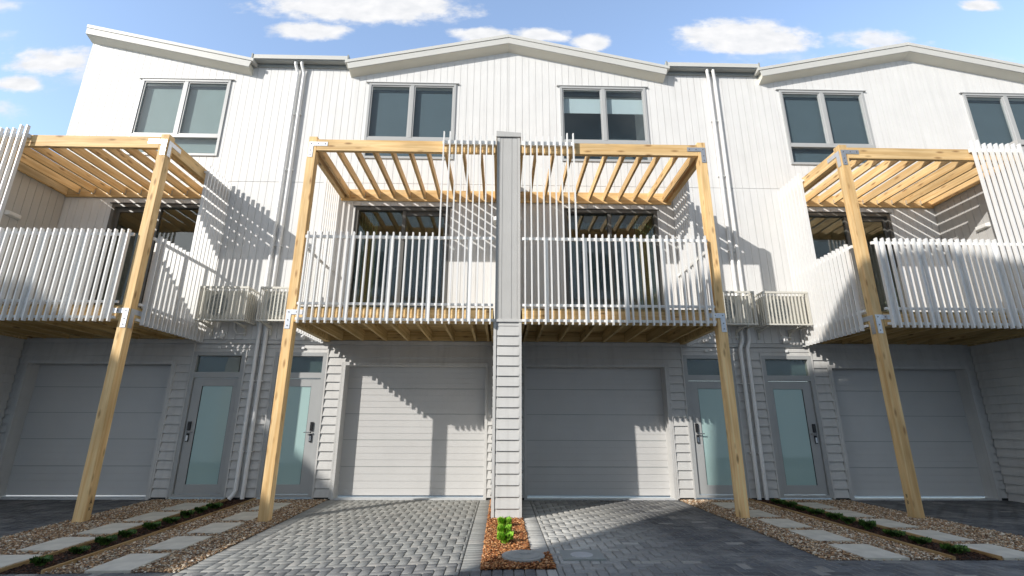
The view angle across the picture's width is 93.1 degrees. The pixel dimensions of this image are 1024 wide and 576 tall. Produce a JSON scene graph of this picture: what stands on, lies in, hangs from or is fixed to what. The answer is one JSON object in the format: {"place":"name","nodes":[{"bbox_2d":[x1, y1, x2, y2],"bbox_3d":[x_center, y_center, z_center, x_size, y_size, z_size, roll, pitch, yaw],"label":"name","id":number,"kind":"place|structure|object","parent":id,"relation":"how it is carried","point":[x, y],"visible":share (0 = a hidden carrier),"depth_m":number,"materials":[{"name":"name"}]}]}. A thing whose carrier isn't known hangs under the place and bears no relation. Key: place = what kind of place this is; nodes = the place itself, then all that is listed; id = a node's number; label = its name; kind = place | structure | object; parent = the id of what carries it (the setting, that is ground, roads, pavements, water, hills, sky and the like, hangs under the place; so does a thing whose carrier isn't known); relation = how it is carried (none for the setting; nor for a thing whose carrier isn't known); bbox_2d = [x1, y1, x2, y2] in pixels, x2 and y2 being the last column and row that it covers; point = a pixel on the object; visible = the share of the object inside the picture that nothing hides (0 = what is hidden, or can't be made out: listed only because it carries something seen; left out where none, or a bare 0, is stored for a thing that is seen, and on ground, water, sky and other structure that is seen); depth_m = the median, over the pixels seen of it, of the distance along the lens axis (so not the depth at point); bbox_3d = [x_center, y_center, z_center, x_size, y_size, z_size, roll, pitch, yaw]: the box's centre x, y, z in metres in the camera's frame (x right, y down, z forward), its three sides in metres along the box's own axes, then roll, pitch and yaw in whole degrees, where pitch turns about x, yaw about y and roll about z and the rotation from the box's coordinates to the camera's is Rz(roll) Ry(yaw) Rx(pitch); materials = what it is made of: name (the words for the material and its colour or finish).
{"place":"outdoors","nodes":[
{"label":"outdoors","id":0,"kind":"place"},
{"bbox_2d":[179,500,489,573],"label":"driveway paving","id":1,"kind":"structure","parent":0,"point":[347,533],"depth_m":5.87,"materials":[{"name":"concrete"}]},
{"bbox_2d":[6,495,984,498],"bbox_3d":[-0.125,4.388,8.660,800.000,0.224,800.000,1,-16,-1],"label":"ground","id":2,"kind":"structure","parent":0,"point":[456,496],"depth_m":12.48,"materials":[{"name":"grey concrete"}]},
{"bbox_2d":[0,499,1023,574],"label":"gravel","id":3,"kind":"structure","parent":0,"point":[225,540],"depth_m":6.21,"materials":[{"name":"brown gravel"}]},
{"bbox_2d":[0,554,41,567],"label":"stepping slab","id":4,"kind":"structure","parent":3,"relation":"on","point":[7,560],"depth_m":5.09,"materials":[{"name":"concrete"}]},
{"bbox_2d":[16,537,94,552],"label":"stepping slab","id":5,"kind":"structure","parent":3,"relation":"on","point":[60,543],"depth_m":5.63,"materials":[{"name":"concrete"}]},
{"bbox_2d":[76,523,142,534],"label":"stepping slab","id":6,"kind":"structure","parent":3,"relation":"on","point":[111,528],"depth_m":6.42,"materials":[{"name":"concrete"}]},
{"bbox_2d":[0,499,228,572],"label":"timber edging","id":7,"kind":"object","parent":3,"relation":"on","point":[6,568],"depth_m":5.42,"materials":[{"name":"brown wood"}]},
{"bbox_2d":[1,500,235,573],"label":"planting soil","id":8,"kind":"structure","parent":3,"relation":"on","point":[58,562],"depth_m":5.53,"materials":[{"name":"brown soil"}]},
{"bbox_2d":[29,554,53,565],"bbox_3d":[-4.764,2.756,4.912,0.182,0.097,0.184,1,-16,-1],"label":"shrub","id":9,"kind":"object","parent":8,"relation":"on","point":[40,561],"visible":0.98,"depth_m":4.88,"materials":[{"name":"green plant"}]},
{"bbox_2d":[68,545,90,553],"bbox_3d":[-4.768,2.880,5.344,0.197,0.074,0.193,1,-16,-1],"label":"shrub","id":10,"kind":"object","parent":8,"relation":"on","point":[78,550],"visible":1,"depth_m":5.31,"materials":[{"name":"green plant"}]},
{"bbox_2d":[94,534,117,545],"bbox_3d":[-4.767,2.952,5.691,0.214,0.110,0.216,1,-16,-1],"label":"shrub","id":11,"kind":"object","parent":8,"relation":"on","point":[106,540],"visible":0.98,"depth_m":5.66,"materials":[{"name":"green plant"}]},
{"bbox_2d":[117,528,136,537],"bbox_3d":[-4.796,3.053,6.048,0.197,0.095,0.194,1,-16,-1],"label":"shrub","id":12,"kind":"object","parent":8,"relation":"on","point":[125,533],"visible":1,"depth_m":6.01,"materials":[{"name":"green plant"}]},
{"bbox_2d":[142,521,160,529],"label":"shrub","id":13,"kind":"object","parent":8,"relation":"on","point":[150,525],"visible":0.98,"depth_m":6.42,"materials":[{"name":"green plant"}]},
{"bbox_2d":[162,516,180,522],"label":"shrub","id":14,"kind":"object","parent":8,"relation":"on","point":[167,519],"visible":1,"depth_m":6.81,"materials":[{"name":"green plant"}]},
{"bbox_2d":[180,509,194,517],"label":"shrub","id":15,"kind":"object","parent":8,"relation":"on","point":[187,514],"visible":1,"depth_m":7.15,"materials":[{"name":"green plant"}]},
{"bbox_2d":[194,506,207,512],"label":"shrub","id":16,"kind":"object","parent":8,"relation":"on","point":[202,509],"visible":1,"depth_m":7.50,"materials":[{"name":"green plant"}]},
{"bbox_2d":[206,502,222,508],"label":"shrub","id":17,"kind":"object","parent":8,"relation":"on","point":[214,505],"visible":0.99,"depth_m":7.82,"materials":[{"name":"green plant"}]},
{"bbox_2d":[0,499,995,573],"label":"mulch","id":18,"kind":"object","parent":8,"relation":"on","point":[228,502],"visible":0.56,"depth_m":5.75,"materials":[{"name":"brown wood"}]},
{"bbox_2d":[84,553,170,573],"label":"stepping slab","id":19,"kind":"structure","parent":3,"relation":"on","point":[128,563],"depth_m":4.90,"materials":[{"name":"concrete"}]},
{"bbox_2d":[40,498,255,573],"bbox_3d":[-4.556,3.279,6.678,0.024,0.190,4.190,1,-16,-1],"label":"timber edging","id":20,"kind":"object","parent":3,"relation":"on","point":[49,569],"visible":0.5,"depth_m":5.75,"materials":[{"name":"brown wood"}]},
{"bbox_2d":[124,512,179,520],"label":"stepping slab","id":21,"kind":"structure","parent":3,"relation":"on","point":[151,516],"depth_m":7.17,"materials":[{"name":"concrete"}]},
{"bbox_2d":[142,536,211,550],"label":"stepping slab","id":22,"kind":"structure","parent":3,"relation":"on","point":[177,543],"depth_m":5.67,"materials":[{"name":"concrete"}]},
{"bbox_2d":[161,503,210,510],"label":"stepping slab","id":23,"kind":"structure","parent":3,"relation":"on","point":[186,506],"depth_m":7.95,"materials":[{"name":"concrete"}]},
{"bbox_2d":[187,522,243,534],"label":"stepping slab","id":24,"kind":"structure","parent":3,"relation":"on","point":[214,528],"depth_m":6.47,"materials":[{"name":"concrete"}]},
{"bbox_2d":[222,512,257,520],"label":"stepping slab","id":25,"kind":"structure","parent":3,"relation":"on","point":[245,516],"depth_m":7.18,"materials":[{"name":"concrete"}]},
{"bbox_2d":[249,503,291,510],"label":"stepping slab","id":26,"kind":"structure","parent":3,"relation":"on","point":[278,506],"depth_m":7.97,"materials":[{"name":"concrete"}]},
{"bbox_2d":[0,560,1023,575],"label":"shared lane paving","id":27,"kind":"structure","parent":0,"point":[827,568],"depth_m":4.57,"materials":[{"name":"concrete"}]},
{"bbox_2d":[0,500,1023,536],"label":"driveway paving","id":28,"kind":"structure","parent":0,"point":[20,516],"depth_m":7.69,"materials":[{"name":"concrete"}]},
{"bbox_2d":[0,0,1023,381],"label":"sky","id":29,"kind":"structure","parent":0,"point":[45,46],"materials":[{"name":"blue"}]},
{"bbox_2d":[480,499,555,570],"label":"bark chips","id":30,"kind":"object","parent":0,"point":[493,543],"visible":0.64,"depth_m":5.20,"materials":[{"name":"brown wood"}]},
{"bbox_2d":[497,523,511,533],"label":"grass tuft","id":31,"kind":"object","parent":30,"relation":"on","point":[504,528],"visible":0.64,"depth_m":5.86,"materials":[{"name":"green plant"}]},
{"bbox_2d":[497,516,511,524],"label":"grass tuft","id":32,"kind":"object","parent":30,"relation":"on","point":[505,521],"visible":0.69,"depth_m":6.34,"materials":[{"name":"green plant"}]},
{"bbox_2d":[496,530,513,543],"bbox_3d":[-0.078,2.811,5.475,0.195,0.137,0.192,1,-16,-1],"label":"grass tuft","id":33,"kind":"object","parent":30,"relation":"on","point":[507,537],"visible":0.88,"depth_m":5.43,"materials":[{"name":"green plant"}]},
{"bbox_2d":[502,550,544,563],"bbox_3d":[0.112,2.712,4.860,0.430,0.098,0.430,1,-16,-1],"label":"stepping stone","id":34,"kind":"object","parent":30,"relation":"on","point":[520,556],"visible":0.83,"depth_m":4.82,"materials":[{"name":"grey concrete"}]},
{"bbox_2d":[134,499,987,575],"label":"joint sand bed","id":35,"kind":"object","parent":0,"point":[544,539],"visible":0.02,"depth_m":5.49,"materials":[{"name":"grey sand"}]},
{"bbox_2d":[0,161,65,426],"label":"party wall","id":36,"kind":"structure","parent":35,"relation":"on","point":[32,203],"depth_m":9.29,"materials":[{"name":"grey paint"}]},
{"bbox_2d":[0,24,301,522],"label":"townhouse","id":37,"kind":"structure","parent":35,"relation":"on","point":[165,173],"depth_m":9.33,"materials":[{"name":"white paint"}]},
{"bbox_2d":[60,43,93,155],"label":"end wall","id":38,"kind":"structure","parent":37,"relation":"attached to","point":[79,90],"depth_m":10.97,"materials":[{"name":"white paint"}]},
{"bbox_2d":[5,365,170,494],"bbox_3d":[-7.896,2.660,9.228,2.700,2.365,0.045,1,-16,-1],"label":"garage door","id":39,"kind":"structure","parent":37,"relation":"in","point":[51,454],"depth_m":9.19,"materials":[{"name":"grey metal"}]},
{"bbox_2d":[87,202,199,307],"bbox_3d":[-7.413,-0.493,9.926,2.085,2.665,0.150,1,-16,-1],"label":"sliding door","id":40,"kind":"structure","parent":37,"relation":"in","point":[117,208],"depth_m":10.19,"materials":[{"name":"grey metal"}]},
{"bbox_2d":[124,77,234,155],"bbox_3d":[-7.426,-3.790,10.885,2.136,2.020,0.190,1,-16,-1],"label":"window","id":41,"kind":"structure","parent":37,"relation":"in","point":[194,116],"depth_m":10.97,"materials":[{"name":"glass"}]},
{"bbox_2d":[168,352,245,496],"bbox_3d":[-5.661,2.505,9.091,0.992,2.614,0.172,1,-16,-1],"label":"front door","id":42,"kind":"structure","parent":37,"relation":"in","point":[202,455],"depth_m":9.06,"materials":[{"name":"glass"}]},
{"bbox_2d":[194,286,259,335],"bbox_3d":[-5.493,0.455,9.389,0.920,0.880,0.500,1,-16,-1],"label":"air conditioner","id":43,"kind":"object","parent":37,"relation":"attached to","point":[234,307],"visible":0.99,"depth_m":9.25,"materials":[{"name":"beige metal"}]},
{"bbox_2d":[240,34,508,521],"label":"townhouse","id":44,"kind":"structure","parent":35,"relation":"on","point":[375,377],"depth_m":9.48,"materials":[{"name":"white paint"}]},
{"bbox_2d":[256,286,299,335],"bbox_3d":[-4.359,0.466,9.412,0.910,0.880,0.500,1,-16,-1],"label":"air conditioner","id":45,"kind":"object","parent":44,"relation":"attached to","point":[273,304],"visible":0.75,"depth_m":9.25,"materials":[{"name":"beige metal"}]},
{"bbox_2d":[256,352,326,497],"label":"front door","id":46,"kind":"structure","parent":44,"relation":"in","point":[295,476],"depth_m":9.09,"materials":[{"name":"glass"}]},
{"bbox_2d":[348,205,451,307],"bbox_3d":[-2.326,-0.428,10.085,2.085,2.665,0.270,1,-16,-1],"label":"sliding door","id":47,"kind":"structure","parent":44,"relation":"in","point":[424,211],"depth_m":10.26,"materials":[{"name":"grey metal"}]},
{"bbox_2d":[362,81,459,159],"bbox_3d":[-2.286,-3.741,10.987,2.136,2.020,0.190,1,-16,-1],"label":"window","id":48,"kind":"structure","parent":44,"relation":"in","point":[411,114],"depth_m":11.09,"materials":[{"name":"glass"}]},
{"bbox_2d":[338,367,485,495],"bbox_3d":[-1.873,2.718,9.349,2.700,2.365,0.045,1,-16,-1],"label":"garage door","id":49,"kind":"structure","parent":44,"relation":"in","point":[408,430],"depth_m":9.31,"materials":[{"name":"grey metal"}]},
{"bbox_2d":[490,131,522,518],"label":"party wall","id":50,"kind":"structure","parent":35,"relation":"on","point":[506,477],"depth_m":7.67,"materials":[{"name":"grey paint"}]},
{"bbox_2d":[508,34,764,518],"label":"townhouse","id":51,"kind":"structure","parent":35,"relation":"on","point":[635,378],"depth_m":9.56,"materials":[{"name":"white paint"}]},
{"bbox_2d":[527,368,669,495],"bbox_3d":[1.626,2.751,9.419,2.700,2.365,0.045,1,-16,-1],"label":"garage door","id":52,"kind":"structure","parent":51,"relation":"in","point":[591,431],"depth_m":9.38,"materials":[{"name":"grey metal"}]},
{"bbox_2d":[556,85,650,162],"bbox_3d":[2.088,-3.607,11.454,2.136,2.152,0.970,1,-16,-1],"label":"window","id":53,"kind":"structure","parent":51,"relation":"in","point":[602,120],"depth_m":11.34,"materials":[{"name":"glass"}]},
{"bbox_2d":[564,208,664,309],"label":"sliding door","id":54,"kind":"structure","parent":51,"relation":"in","point":[580,211],"depth_m":10.35,"materials":[{"name":"grey metal"}]},
{"bbox_2d":[683,355,749,497],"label":"front door","id":55,"kind":"structure","parent":51,"relation":"in","point":[708,436],"depth_m":9.25,"materials":[{"name":"glass"}]},
{"bbox_2d":[723,291,757,339],"bbox_3d":[4.264,0.548,9.584,0.900,0.880,0.500,1,-16,-1],"label":"air conditioner","id":56,"kind":"object","parent":51,"relation":"attached to","point":[738,310],"visible":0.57,"depth_m":9.43,"materials":[{"name":"beige metal"}]},
{"bbox_2d":[711,502,751,508],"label":"stepping slab","id":57,"kind":"structure","parent":35,"relation":"on","point":[729,505],"depth_m":8.23,"materials":[{"name":"concrete"}]},
{"bbox_2d":[797,502,838,508],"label":"stepping slab","id":58,"kind":"structure","parent":35,"relation":"on","point":[815,505],"depth_m":8.16,"materials":[{"name":"concrete"}]},
{"bbox_2d":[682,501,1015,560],"bbox_3d":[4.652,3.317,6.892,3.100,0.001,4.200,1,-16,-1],"label":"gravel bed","id":59,"kind":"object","parent":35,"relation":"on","point":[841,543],"visible":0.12,"depth_m":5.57,"materials":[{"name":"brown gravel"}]},
{"bbox_2d":[733,510,779,517],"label":"stepping slab","id":60,"kind":"structure","parent":59,"relation":"on","point":[756,513],"depth_m":7.28,"materials":[{"name":"concrete"}]},
{"bbox_2d":[757,519,812,528],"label":"stepping slab","id":61,"kind":"structure","parent":59,"relation":"on","point":[784,523],"depth_m":6.60,"materials":[{"name":"concrete"}]},
{"bbox_2d":[788,530,854,542],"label":"stepping slab","id":62,"kind":"structure","parent":59,"relation":"on","point":[820,535],"depth_m":5.86,"materials":[{"name":"concrete"}]},
{"bbox_2d":[825,510,874,517],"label":"stepping slab","id":63,"kind":"structure","parent":59,"relation":"on","point":[848,513],"depth_m":7.40,"materials":[{"name":"concrete"}]},
{"bbox_2d":[828,544,909,560],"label":"stepping slab","id":64,"kind":"structure","parent":59,"relation":"on","point":[867,552],"depth_m":5.07,"materials":[{"name":"concrete"}]},
{"bbox_2d":[765,500,998,559],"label":"planting soil","id":65,"kind":"structure","parent":59,"relation":"on","point":[857,524],"depth_m":5.51,"materials":[{"name":"brown soil"}]},
{"bbox_2d":[771,499,784,503],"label":"shrub","id":66,"kind":"object","parent":65,"relation":"on","point":[778,501],"visible":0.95,"depth_m":8.41,"materials":[{"name":"green plant"}]},
{"bbox_2d":[782,501,797,506],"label":"shrub","id":67,"kind":"object","parent":65,"relation":"on","point":[789,504],"visible":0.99,"depth_m":8.07,"materials":[{"name":"green plant"}]},
{"bbox_2d":[795,505,809,510],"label":"shrub","id":68,"kind":"object","parent":65,"relation":"on","point":[803,508],"visible":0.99,"depth_m":7.73,"materials":[{"name":"green plant"}]},
{"bbox_2d":[806,508,824,514],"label":"shrub","id":69,"kind":"object","parent":65,"relation":"on","point":[817,511],"visible":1,"depth_m":7.39,"materials":[{"name":"green plant"}]},
{"bbox_2d":[825,511,843,519],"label":"shrub","id":70,"kind":"object","parent":65,"relation":"on","point":[833,515],"visible":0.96,"depth_m":6.99,"materials":[{"name":"green plant"}]},
{"bbox_2d":[840,516,855,523],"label":"shrub","id":71,"kind":"object","parent":65,"relation":"on","point":[847,520],"visible":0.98,"depth_m":6.65,"materials":[{"name":"green plant"}]},
{"bbox_2d":[857,519,876,529],"bbox_3d":[4.642,3.083,6.337,0.203,0.125,0.210,1,-16,-1],"label":"shrub","id":72,"kind":"object","parent":65,"relation":"on","point":[867,525],"visible":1,"depth_m":6.29,"materials":[{"name":"green plant"}]},
{"bbox_2d":[882,529,906,536],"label":"shrub","id":73,"kind":"object","parent":65,"relation":"on","point":[895,533],"visible":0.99,"depth_m":5.88,"materials":[{"name":"green plant"}]},
{"bbox_2d":[908,535,931,543],"bbox_3d":[4.679,2.885,5.561,0.204,0.075,0.220,1,-16,-1],"label":"shrub","id":74,"kind":"object","parent":65,"relation":"on","point":[920,540],"visible":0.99,"depth_m":5.52,"materials":[{"name":"green plant"}]},
{"bbox_2d":[940,543,969,553],"bbox_3d":[4.673,2.751,5.125,0.247,0.092,0.243,1,-16,-1],"label":"shrub","id":75,"kind":"object","parent":65,"relation":"on","point":[956,548],"visible":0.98,"depth_m":5.09,"materials":[{"name":"green plant"}]},
{"bbox_2d":[862,519,918,527],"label":"stepping slab","id":76,"kind":"structure","parent":59,"relation":"on","point":[888,523],"depth_m":6.62,"materials":[{"name":"concrete"}]},
{"bbox_2d":[902,530,974,541],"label":"stepping slab","id":77,"kind":"structure","parent":59,"relation":"on","point":[937,535],"depth_m":5.89,"materials":[{"name":"concrete"}]},
{"bbox_2d":[957,544,1023,559],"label":"stepping slab","id":78,"kind":"structure","parent":59,"relation":"on","point":[1007,553],"depth_m":5.17,"materials":[{"name":"concrete"}]},
{"bbox_2d":[749,498,955,560],"bbox_3d":[4.392,3.313,6.871,0.024,0.085,4.190,1,-16,-1],"label":"timber edging","id":79,"kind":"object","parent":35,"relation":"on","point":[893,540],"visible":0.43,"depth_m":6.04,"materials":[{"name":"brown wood"}]},
{"bbox_2d":[710,42,1023,518],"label":"townhouse","id":80,"kind":"structure","parent":35,"relation":"on","point":[836,192],"depth_m":9.58,"materials":[{"name":"white paint"}]},
{"bbox_2d":[750,291,812,339],"bbox_3d":[5.324,0.558,9.605,0.900,0.880,0.500,1,-16,-1],"label":"air conditioner","id":81,"kind":"object","parent":80,"relation":"attached to","point":[780,311],"visible":0.98,"depth_m":9.46,"materials":[{"name":"beige metal"}]},
{"bbox_2d":[761,355,833,497],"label":"front door","id":82,"kind":"structure","parent":80,"relation":"in","point":[802,466],"depth_m":9.28,"materials":[{"name":"glass"}]},
{"bbox_2d":[775,89,879,165],"bbox_3d":[7.236,-3.650,11.178,2.136,2.020,0.190,1,-16,-1],"label":"window","id":83,"kind":"structure","parent":80,"relation":"in","point":[814,127],"depth_m":11.26,"materials":[{"name":"glass"}]},
{"bbox_2d":[803,211,907,313],"bbox_3d":[7.198,-0.354,10.218,2.085,2.665,0.150,1,-16,-1],"label":"sliding door","id":84,"kind":"structure","parent":80,"relation":"in","point":[883,217],"depth_m":10.50,"materials":[{"name":"grey metal"}]},
{"bbox_2d":[832,370,984,495],"bbox_3d":[7.649,2.809,9.539,2.700,2.365,0.045,1,-16,-1],"label":"garage door","id":85,"kind":"structure","parent":80,"relation":"in","point":[940,441],"depth_m":9.50,"materials":[{"name":"grey metal"}]},
{"bbox_2d":[774,498,1002,560],"bbox_3d":[4.872,3.318,6.881,0.024,0.085,4.190,1,-16,-1],"label":"timber edging","id":86,"kind":"object","parent":35,"relation":"on","point":[971,549],"visible":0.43,"depth_m":5.57,"materials":[{"name":"brown wood"}]},
{"bbox_2d":[853,42,1023,170],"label":"townhouse","id":87,"kind":"structure","parent":35,"relation":"on","point":[961,100],"depth_m":11.46,"materials":[{"name":"white paint"}]},
{"bbox_2d":[958,92,1023,148],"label":"window","id":88,"kind":"structure","parent":87,"relation":"in","point":[1002,121],"depth_m":11.41,"materials":[{"name":"glass"}]},
{"bbox_2d":[933,139,1023,502],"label":"party wall","id":89,"kind":"structure","parent":35,"relation":"on","point":[999,365],"depth_m":9.20,"materials":[{"name":"grey paint"}]},
{"bbox_2d":[522,500,824,561],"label":"driveway paving","id":90,"kind":"structure","parent":0,"point":[644,530],"depth_m":6.05,"materials":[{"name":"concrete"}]},
{"bbox_2d":[559,550,605,562],"bbox_3d":[0.715,2.749,4.972,0.420,0.052,0.370,1,-16,-1],"label":"access cover","id":91,"kind":"object","parent":90,"relation":"in","point":[582,555],"visible":0.85,"depth_m":4.90,"materials":[{"name":"grey metal"}]}
]}

